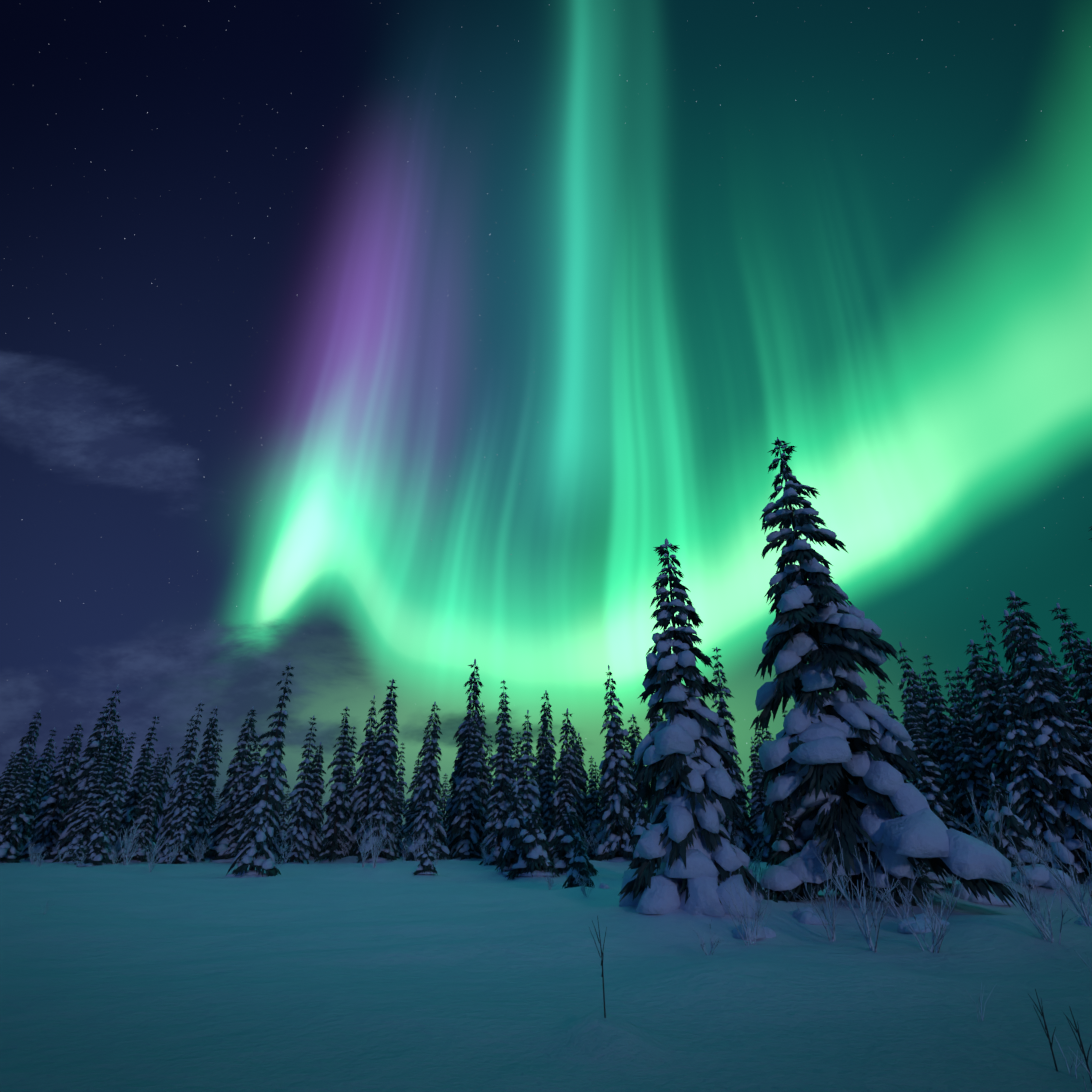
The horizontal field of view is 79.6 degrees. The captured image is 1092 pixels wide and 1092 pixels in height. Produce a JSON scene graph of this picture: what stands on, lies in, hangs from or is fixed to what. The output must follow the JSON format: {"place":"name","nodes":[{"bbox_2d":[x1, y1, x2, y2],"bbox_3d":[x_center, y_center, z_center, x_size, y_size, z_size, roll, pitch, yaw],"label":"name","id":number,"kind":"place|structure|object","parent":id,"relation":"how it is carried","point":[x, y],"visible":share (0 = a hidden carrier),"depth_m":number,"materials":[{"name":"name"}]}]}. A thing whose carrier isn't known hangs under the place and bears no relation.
{"place":"outdoors","nodes":[
{"label":"outdoors","id":0,"kind":"place"},
{"bbox_2d":[0,842,1091,1091],"bbox_3d":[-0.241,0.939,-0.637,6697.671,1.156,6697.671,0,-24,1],"label":"ground","id":1,"kind":"structure","parent":0,"point":[344,974],"depth_m":6.75,"materials":[{"name":"snow"}]},
{"bbox_2d":[0,756,18,834],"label":"spruce","id":2,"kind":"object","parent":1,"relation":"on","point":[5,794],"visible":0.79,"depth_m":41.43,"materials":[{"name":"green plant"}]},
{"bbox_2d":[0,745,29,843],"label":"spruce","id":3,"kind":"object","parent":1,"relation":"on","point":[18,773],"visible":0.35,"depth_m":49.08,"materials":[{"name":"green plant"}]},
{"bbox_2d":[0,753,37,862],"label":"spruce","id":4,"kind":"object","parent":1,"relation":"on","point":[9,853],"visible":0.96,"depth_m":40.58,"materials":[{"name":"green plant"}]},
{"bbox_2d":[0,710,41,839],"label":"spruce","id":5,"kind":"object","parent":1,"relation":"on","point":[33,728],"visible":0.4,"depth_m":55.25,"materials":[{"name":"green plant"}]},
{"bbox_2d":[11,727,57,855],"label":"spruce","id":6,"kind":"object","parent":1,"relation":"on","point":[30,806],"visible":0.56,"depth_m":56.40,"materials":[{"name":"green plant"}]},
{"bbox_2d":[21,736,69,843],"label":"spruce","id":7,"kind":"object","parent":1,"relation":"on","point":[45,798],"visible":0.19,"depth_m":59.52,"materials":[{"name":"green plant"}]},
{"bbox_2d":[19,722,83,861],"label":"spruce","id":8,"kind":"object","parent":1,"relation":"on","point":[46,828],"visible":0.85,"depth_m":47.05,"materials":[{"name":"green plant"}]},
{"bbox_2d":[38,684,120,861],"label":"spruce","id":9,"kind":"object","parent":1,"relation":"on","point":[96,743],"visible":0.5,"depth_m":47.48,"materials":[{"name":"green plant"}]},
{"bbox_2d":[52,746,106,862],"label":"spruce","id":10,"kind":"object","parent":1,"relation":"on","point":[72,819],"visible":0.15,"depth_m":42.85,"materials":[{"name":"green plant"}]},
{"bbox_2d":[57,740,109,861],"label":"spruce","id":11,"kind":"object","parent":1,"relation":"on","point":[86,797],"visible":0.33,"depth_m":41.69,"materials":[{"name":"green plant"}]},
{"bbox_2d":[54,750,113,862],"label":"spruce","id":12,"kind":"object","parent":1,"relation":"on","point":[88,814],"visible":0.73,"depth_m":38.98,"materials":[{"name":"green plant"}]},
{"bbox_2d":[58,712,120,861],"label":"spruce","id":13,"kind":"object","parent":1,"relation":"on","point":[110,743],"visible":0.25,"depth_m":47.16,"materials":[{"name":"green plant"}]},
{"bbox_2d":[77,813,110,866],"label":"sapling","id":14,"kind":"object","parent":1,"relation":"on","point":[97,852],"visible":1,"depth_m":27.36,"materials":[{"name":"green plant"}]},
{"bbox_2d":[86,735,131,863],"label":"spruce","id":15,"kind":"object","parent":1,"relation":"on","point":[113,798],"visible":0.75,"depth_m":38.17,"materials":[{"name":"green plant"}]},
{"bbox_2d":[112,732,136,835],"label":"spruce","id":16,"kind":"object","parent":1,"relation":"on","point":[129,765],"visible":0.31,"depth_m":66.95,"materials":[{"name":"green plant"}]},
{"bbox_2d":[109,744,149,861],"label":"spruce","id":17,"kind":"object","parent":1,"relation":"on","point":[134,790],"visible":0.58,"depth_m":42.61,"materials":[{"name":"green plant"}]},
{"bbox_2d":[114,820,148,864],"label":"shrub","id":18,"kind":"object","parent":1,"relation":"on","point":[125,862],"visible":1,"depth_m":27.55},
{"bbox_2d":[109,715,159,845],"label":"spruce","id":19,"kind":"object","parent":1,"relation":"on","point":[150,746],"visible":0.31,"depth_m":48.78,"materials":[{"name":"green plant"}]},
{"bbox_2d":[117,758,163,862],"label":"spruce","id":20,"kind":"object","parent":1,"relation":"on","point":[144,834],"visible":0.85,"depth_m":39.75,"materials":[{"name":"green plant"}]},
{"bbox_2d":[146,743,172,861],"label":"spruce","id":21,"kind":"object","parent":1,"relation":"on","point":[164,786],"visible":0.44,"depth_m":49.31,"materials":[{"name":"green plant"}]},
{"bbox_2d":[150,718,194,860],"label":"spruce","id":22,"kind":"object","parent":1,"relation":"on","point":[161,830],"visible":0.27,"depth_m":47.19,"materials":[{"name":"green plant"}]},
{"bbox_2d":[151,700,204,863],"bbox_3d":[-21.979,14.451,40.006,1.944,9.931,2.075,-15,-27,33],"label":"spruce","id":23,"kind":"object","parent":1,"relation":"on","point":[182,781],"visible":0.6,"depth_m":39.55,"materials":[{"name":"green plant"}]},
{"bbox_2d":[157,758,204,863],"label":"spruce","id":24,"kind":"object","parent":1,"relation":"on","point":[181,836],"visible":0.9,"depth_m":36.47,"materials":[{"name":"green plant"}]},
{"bbox_2d":[187,714,218,846],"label":"spruce","id":25,"kind":"object","parent":1,"relation":"on","point":[204,757],"visible":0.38,"depth_m":54.44,"materials":[{"name":"green plant"}]},
{"bbox_2d":[185,729,223,861],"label":"spruce","id":26,"kind":"object","parent":1,"relation":"on","point":[205,808],"visible":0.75,"depth_m":41.07,"materials":[{"name":"green plant"}]},
{"bbox_2d":[203,707,257,858],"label":"spruce","id":27,"kind":"object","parent":1,"relation":"on","point":[228,821],"visible":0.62,"depth_m":47.20,"materials":[{"name":"green plant"}]},
{"bbox_2d":[210,735,265,861],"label":"spruce","id":28,"kind":"object","parent":1,"relation":"on","point":[237,829],"visible":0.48,"depth_m":40.97,"materials":[{"name":"green plant"}]},
{"bbox_2d":[226,662,294,877],"bbox_3d":[-11.473,9.367,27.658,2.217,9.034,2.077,17,-28,-30],"label":"spruce","id":29,"kind":"object","parent":1,"relation":"on","point":[261,811],"visible":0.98,"depth_m":26.82,"materials":[{"name":"green plant"}]},
{"bbox_2d":[249,738,290,864],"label":"spruce","id":30,"kind":"object","parent":1,"relation":"on","point":[276,815],"visible":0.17,"depth_m":37.50,"materials":[{"name":"green plant"}]},
{"bbox_2d":[271,789,289,855],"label":"spruce","id":31,"kind":"object","parent":1,"relation":"on","point":[283,825],"visible":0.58,"depth_m":58.90,"materials":[{"name":"green plant"}]},
{"bbox_2d":[276,716,317,863],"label":"spruce","id":32,"kind":"object","parent":1,"relation":"on","point":[304,808],"visible":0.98,"depth_m":37.03,"materials":[{"name":"green plant"}]},
{"bbox_2d":[291,742,324,859],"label":"spruce","id":33,"kind":"object","parent":1,"relation":"on","point":[315,842],"visible":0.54,"depth_m":43.26,"materials":[{"name":"green plant"}]},
{"bbox_2d":[313,707,355,862],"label":"spruce","id":34,"kind":"object","parent":1,"relation":"on","point":[339,795],"visible":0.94,"depth_m":39.89,"materials":[{"name":"green plant"}]},
{"bbox_2d":[340,695,375,856],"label":"spruce","id":35,"kind":"object","parent":1,"relation":"on","point":[351,826],"visible":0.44,"depth_m":47.64,"materials":[{"name":"green plant"}]},
{"bbox_2d":[351,719,379,855],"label":"spruce","id":36,"kind":"object","parent":1,"relation":"on","point":[363,806],"visible":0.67,"depth_m":41.09,"materials":[{"name":"green plant"}]},
{"bbox_2d":[346,683,398,858],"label":"spruce","id":37,"kind":"object","parent":1,"relation":"on","point":[375,773],"visible":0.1,"depth_m":43.24,"materials":[{"name":"green plant"}]},
{"bbox_2d":[353,679,400,862],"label":"spruce","id":38,"kind":"object","parent":1,"relation":"on","point":[382,801],"visible":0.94,"depth_m":38.46,"materials":[{"name":"green plant"}]},
{"bbox_2d":[358,810,401,867],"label":"shrub","id":39,"kind":"object","parent":1,"relation":"on","point":[374,851],"visible":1,"depth_m":27.11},
{"bbox_2d":[394,777,404,857],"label":"spruce","id":40,"kind":"object","parent":1,"relation":"on","point":[398,828],"visible":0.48,"depth_m":48.35,"materials":[{"name":"green plant"}]},
{"bbox_2d":[395,743,407,849],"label":"spruce","id":41,"kind":"object","parent":1,"relation":"on","point":[400,775],"visible":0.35,"depth_m":69.87,"materials":[{"name":"green plant"}]},
{"bbox_2d":[398,753,420,837],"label":"spruce","id":42,"kind":"object","parent":1,"relation":"on","point":[416,770],"visible":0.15,"depth_m":65.22,"materials":[{"name":"green plant"}]},
{"bbox_2d":[412,838,437,874],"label":"sapling","id":43,"kind":"object","parent":1,"relation":"on","point":[425,865],"visible":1,"depth_m":26.26,"materials":[{"name":"green plant"}]},
{"bbox_2d":[405,702,451,860],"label":"spruce","id":44,"kind":"object","parent":1,"relation":"on","point":[428,813],"visible":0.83,"depth_m":37.37,"materials":[{"name":"green plant"}]},
{"bbox_2d":[444,734,464,840],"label":"spruce","id":45,"kind":"object","parent":1,"relation":"on","point":[448,806],"visible":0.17,"depth_m":54.80,"materials":[{"name":"green plant"}]},
{"bbox_2d":[448,711,481,857],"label":"spruce","id":46,"kind":"object","parent":1,"relation":"on","point":[456,839],"visible":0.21,"depth_m":44.15,"materials":[{"name":"green plant"}]},
{"bbox_2d":[442,659,491,858],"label":"spruce","id":47,"kind":"object","parent":1,"relation":"on","point":[473,694],"visible":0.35,"depth_m":48.27,"materials":[{"name":"green plant"}]},
{"bbox_2d":[450,714,493,860],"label":"spruce","id":48,"kind":"object","parent":1,"relation":"on","point":[469,799],"visible":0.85,"depth_m":40.78,"materials":[{"name":"green plant"}]},
{"bbox_2d":[476,702,492,853],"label":"spruce","id":49,"kind":"object","parent":1,"relation":"on","point":[482,753],"visible":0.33,"depth_m":46.91,"materials":[{"name":"green plant"}]},
{"bbox_2d":[479,694,516,864],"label":"spruce","id":50,"kind":"object","parent":1,"relation":"on","point":[502,779],"visible":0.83,"depth_m":34.12,"materials":[{"name":"green plant"}]},
{"bbox_2d":[495,785,527,871],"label":"sapling","id":51,"kind":"object","parent":1,"relation":"on","point":[516,825],"visible":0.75,"depth_m":27.24,"materials":[{"name":"green plant"}]},
{"bbox_2d":[499,710,546,840],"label":"spruce","id":52,"kind":"object","parent":1,"relation":"on","point":[525,788],"visible":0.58,"depth_m":33.08,"materials":[{"name":"green plant"}]},
{"bbox_2d":[502,805,559,879],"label":"sapling","id":53,"kind":"object","parent":1,"relation":"on","point":[532,857],"visible":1,"depth_m":25.82,"materials":[{"name":"green plant"}]},
{"bbox_2d":[530,724,553,831],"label":"spruce","id":54,"kind":"object","parent":1,"relation":"on","point":[542,764],"visible":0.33,"depth_m":48.71,"materials":[{"name":"green plant"}]},
{"bbox_2d":[537,690,556,817],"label":"spruce","id":55,"kind":"object","parent":1,"relation":"on","point":[545,721],"visible":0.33,"depth_m":53.81,"materials":[{"name":"green plant"}]},
{"bbox_2d":[540,737,557,844],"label":"spruce","id":56,"kind":"object","parent":1,"relation":"on","point":[547,799],"visible":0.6,"depth_m":44.63,"materials":[{"name":"green plant"}]},
{"bbox_2d":[545,708,582,857],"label":"spruce","id":57,"kind":"object","parent":1,"relation":"on","point":[570,760],"visible":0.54,"depth_m":41.81,"materials":[{"name":"green plant"}]},
{"bbox_2d":[558,757,574,830],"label":"spruce","id":58,"kind":"object","parent":1,"relation":"on","point":[566,797],"visible":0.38,"depth_m":40.64,"materials":[{"name":"green plant"}]},
{"bbox_2d":[548,806,597,875],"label":"sapling","id":59,"kind":"object","parent":1,"relation":"on","point":[562,841],"visible":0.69,"depth_m":27.12,"materials":[{"name":"green plant"}]},
{"bbox_2d":[563,726,589,857],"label":"spruce","id":60,"kind":"object","parent":1,"relation":"on","point":[575,801],"visible":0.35,"depth_m":47.09,"materials":[{"name":"green plant"}]},
{"bbox_2d":[562,832,593,888],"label":"sapling","id":61,"kind":"object","parent":1,"relation":"on","point":[580,864],"visible":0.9,"depth_m":18.38,"materials":[{"name":"green plant"}]},
{"bbox_2d":[576,733,590,842],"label":"spruce","id":62,"kind":"object","parent":1,"relation":"on","point":[584,784],"visible":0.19,"depth_m":54.15,"materials":[{"name":"green plant"}]},
{"bbox_2d":[583,762,604,859],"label":"spruce","id":63,"kind":"object","parent":1,"relation":"on","point":[595,796],"visible":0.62,"depth_m":42.81,"materials":[{"name":"green plant"}]},
{"bbox_2d":[589,736,631,859],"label":"spruce","id":64,"kind":"object","parent":1,"relation":"on","point":[604,798],"visible":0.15,"depth_m":40.13,"materials":[{"name":"green plant"}]},
{"bbox_2d":[592,665,639,861],"bbox_3d":[4.009,12.774,38.428,3.550,11.628,3.176,-12,-25,21],"label":"spruce","id":65,"kind":"object","parent":1,"relation":"on","point":[620,805],"visible":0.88,"depth_m":37.45,"materials":[{"name":"green plant"}]},
{"bbox_2d":[625,714,650,837],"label":"spruce","id":66,"kind":"object","parent":1,"relation":"on","point":[636,731],"visible":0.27,"depth_m":45.39,"materials":[{"name":"green plant"}]},
{"bbox_2d":[622,800,655,877],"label":"sapling","id":67,"kind":"object","parent":1,"relation":"on","point":[640,824],"visible":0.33,"depth_m":26.24,"materials":[{"name":"green plant"}]},
{"bbox_2d":[618,538,767,917],"bbox_3d":[2.850,3.505,14.130,2.780,7.968,3.130,-11,-27,23],"label":"spruce","id":68,"kind":"object","parent":1,"relation":"on","point":[691,852],"visible":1,"depth_m":12.74,"materials":[{"name":"white plant"}]},
{"bbox_2d":[711,647,759,861],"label":"spruce","id":69,"kind":"object","parent":1,"relation":"on","point":[738,825],"visible":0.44,"depth_m":41.12,"materials":[{"name":"green plant"}]},
{"bbox_2d":[721,870,768,944],"bbox_3d":[3.160,5.588,10.100,0.706,1.155,0.741,-14,-28,28],"label":"shrub","id":70,"kind":"object","parent":1,"relation":"on","point":[752,928],"visible":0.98,"depth_m":10.06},
{"bbox_2d":[721,893,775,939],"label":"snow bush","id":71,"kind":"object","parent":1,"relation":"on","point":[764,931],"visible":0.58,"depth_m":10.36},
{"bbox_2d":[742,745,772,861],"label":"spruce","id":72,"kind":"object","parent":1,"relation":"on","point":[760,802],"visible":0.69,"depth_m":39.65,"materials":[{"name":"green plant"}]},
{"bbox_2d":[763,804,825,900],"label":"sapling","id":73,"kind":"object","parent":1,"relation":"on","point":[787,843],"visible":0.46,"depth_m":13.90,"materials":[{"name":"green plant"}]},
{"bbox_2d":[782,878,827,924],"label":"snow bush","id":74,"kind":"object","parent":1,"relation":"on","point":[806,915],"visible":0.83,"depth_m":11.16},
{"bbox_2d":[788,856,851,940],"bbox_3d":[4.371,5.580,10.335,0.807,1.320,0.847,6,-25,-12],"label":"shrub","id":75,"kind":"object","parent":1,"relation":"on","point":[832,917],"visible":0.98,"depth_m":10.23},
{"bbox_2d":[811,829,900,951],"bbox_3d":[4.521,4.922,9.337,1.059,1.651,1.008,-19,-30,35],"label":"shrub","id":76,"kind":"object","parent":1,"relation":"on","point":[863,910],"visible":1,"depth_m":9.15,"materials":[{"name":"plant"}]},
{"bbox_2d":[750,437,1035,916],"bbox_3d":[6.642,2.240,15.263,4.828,11.484,3.980,-9,-26,19],"label":"spruce","id":77,"kind":"object","parent":1,"relation":"on","point":[820,745],"visible":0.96,"depth_m":13.73,"materials":[{"name":"white plant"}]},
{"bbox_2d":[865,860,921,918],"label":"shrub","id":78,"kind":"object","parent":1,"relation":"on","point":[908,894],"visible":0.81,"depth_m":11.40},
{"bbox_2d":[897,642,931,764],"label":"spruce","id":79,"kind":"object","parent":1,"relation":"on","point":[907,674],"visible":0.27,"depth_m":49.67,"materials":[{"name":"green plant"}]},
{"bbox_2d":[888,883,955,933],"bbox_3d":[5.982,5.806,10.523,0.949,0.793,0.954,12,-27,-25],"label":"snow bush","id":80,"kind":"object","parent":1,"relation":"on","point":[913,923],"visible":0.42,"depth_m":10.27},
{"bbox_2d":[890,874,962,952],"bbox_3d":[5.343,5.151,9.172,0.819,1.094,0.917,5,-25,-12],"label":"shrub","id":81,"kind":"object","parent":1,"relation":"on","point":[935,926],"visible":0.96,"depth_m":9.09,"materials":[{"name":"plant"}]},
{"bbox_2d":[898,692,958,829],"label":"spruce","id":82,"kind":"object","parent":1,"relation":"on","point":[918,732],"visible":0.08,"depth_m":31.17,"materials":[{"name":"green plant"}]},
{"bbox_2d":[904,704,958,877],"bbox_3d":[13.577,8.688,23.299,1.923,6.085,2.002,4,-26,-10],"label":"spruce","id":83,"kind":"object","parent":1,"relation":"on","point":[930,795],"visible":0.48,"depth_m":23.20,"materials":[{"name":"green plant"}]},
{"bbox_2d":[914,858,955,889],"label":"sapling","id":84,"kind":"object","parent":1,"relation":"on","point":[927,875],"visible":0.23,"depth_m":13.91,"materials":[{"name":"green plant"}]},
{"bbox_2d":[923,655,960,785],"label":"spruce","id":85,"kind":"object","parent":1,"relation":"on","point":[943,701],"visible":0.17,"depth_m":40.70,"materials":[{"name":"green plant"}]},
{"bbox_2d":[921,671,974,833],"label":"spruce","id":86,"kind":"object","parent":1,"relation":"on","point":[941,735],"visible":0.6,"depth_m":26.44,"materials":[{"name":"green plant"}]},
{"bbox_2d":[943,669,981,759],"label":"spruce","id":87,"kind":"object","parent":1,"relation":"on","point":[955,699],"visible":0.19,"depth_m":43.45,"materials":[{"name":"green plant"}]},
{"bbox_2d":[947,703,992,843],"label":"spruce","id":88,"kind":"object","parent":1,"relation":"on","point":[969,767],"visible":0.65,"depth_m":24.98,"materials":[{"name":"green plant"}]},
{"bbox_2d":[944,870,1012,905],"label":"snow bush","id":89,"kind":"object","parent":1,"relation":"on","point":[971,897],"visible":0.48,"depth_m":12.96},
{"bbox_2d":[947,779,1015,851],"bbox_3d":[9.934,6.306,14.841,1.251,2.047,1.314,15,-28,-30],"label":"shrub","id":90,"kind":"object","parent":1,"relation":"on","point":[986,835],"visible":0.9,"depth_m":14.74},
{"bbox_2d":[963,639,1024,826],"bbox_3d":[17.841,8.119,25.346,3.163,9.244,3.419,-17,-29,32],"label":"spruce","id":91,"kind":"object","parent":1,"relation":"on","point":[991,730],"visible":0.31,"depth_m":25.82,"materials":[{"name":"green plant"}]},
{"bbox_2d":[979,772,1039,873],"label":"sapling","id":92,"kind":"object","parent":1,"relation":"on","point":[1017,833],"visible":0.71,"depth_m":14.67,"materials":[{"name":"white plant"}]},
{"bbox_2d":[999,829,1043,888],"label":"shrub","id":93,"kind":"object","parent":1,"relation":"on","point":[1019,864],"visible":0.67,"depth_m":13.76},
{"bbox_2d":[994,865,1077,943],"bbox_3d":[6.904,5.047,9.214,0.819,1.094,0.917,-10,-26,21],"label":"shrub","id":94,"kind":"object","parent":1,"relation":"on","point":[1031,913],"visible":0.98,"depth_m":9.18,"materials":[{"name":"plant"}]},
{"bbox_2d":[1004,827,1071,889],"bbox_3d":[10.412,6.591,13.899,1.084,1.242,1.090,-9,-26,18],"label":"snow bush","id":95,"kind":"object","parent":1,"relation":"on","point":[1041,875],"visible":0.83,"depth_m":13.59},
{"bbox_2d":[993,666,1089,883],"bbox_3d":[15.308,7.270,20.767,2.269,7.012,2.321,14,-28,-28],"label":"spruce","id":96,"kind":"object","parent":1,"relation":"on","point":[1035,775],"visible":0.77,"depth_m":20.53,"materials":[{"name":"green plant"}]},
{"bbox_2d":[994,610,1091,819],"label":"spruce","id":97,"kind":"object","parent":1,"relation":"on","point":[1009,654],"visible":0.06,"depth_m":23.96,"materials":[{"name":"green plant"}]},
{"bbox_2d":[1004,591,1091,885],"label":"spruce","id":98,"kind":"object","parent":1,"relation":"on","point":[1054,732],"visible":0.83,"depth_m":20.64,"materials":[{"name":"green plant"}]},
{"bbox_2d":[1024,822,1091,926],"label":"shrub","id":99,"kind":"object","parent":1,"relation":"on","point":[1085,916],"visible":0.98,"depth_m":10.40,"materials":[{"name":"plant"}]},
{"bbox_2d":[1049,602,1091,751],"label":"spruce","id":100,"kind":"object","parent":1,"relation":"on","point":[1081,700],"visible":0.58,"depth_m":26.22,"materials":[{"name":"green plant"}]},
{"bbox_2d":[1058,670,1091,816],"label":"spruce","id":101,"kind":"object","parent":1,"relation":"on","point":[1075,713],"visible":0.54,"depth_m":22.41,"materials":[{"name":"green plant"}]},
{"bbox_2d":[1064,621,1091,714],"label":"spruce","id":102,"kind":"object","parent":1,"relation":"on","point":[1078,683],"visible":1,"depth_m":23.75,"materials":[{"name":"green plant"}]},
{"bbox_2d":[0,0,1091,841],"label":"sky","id":103,"kind":"structure","parent":0,"point":[360,346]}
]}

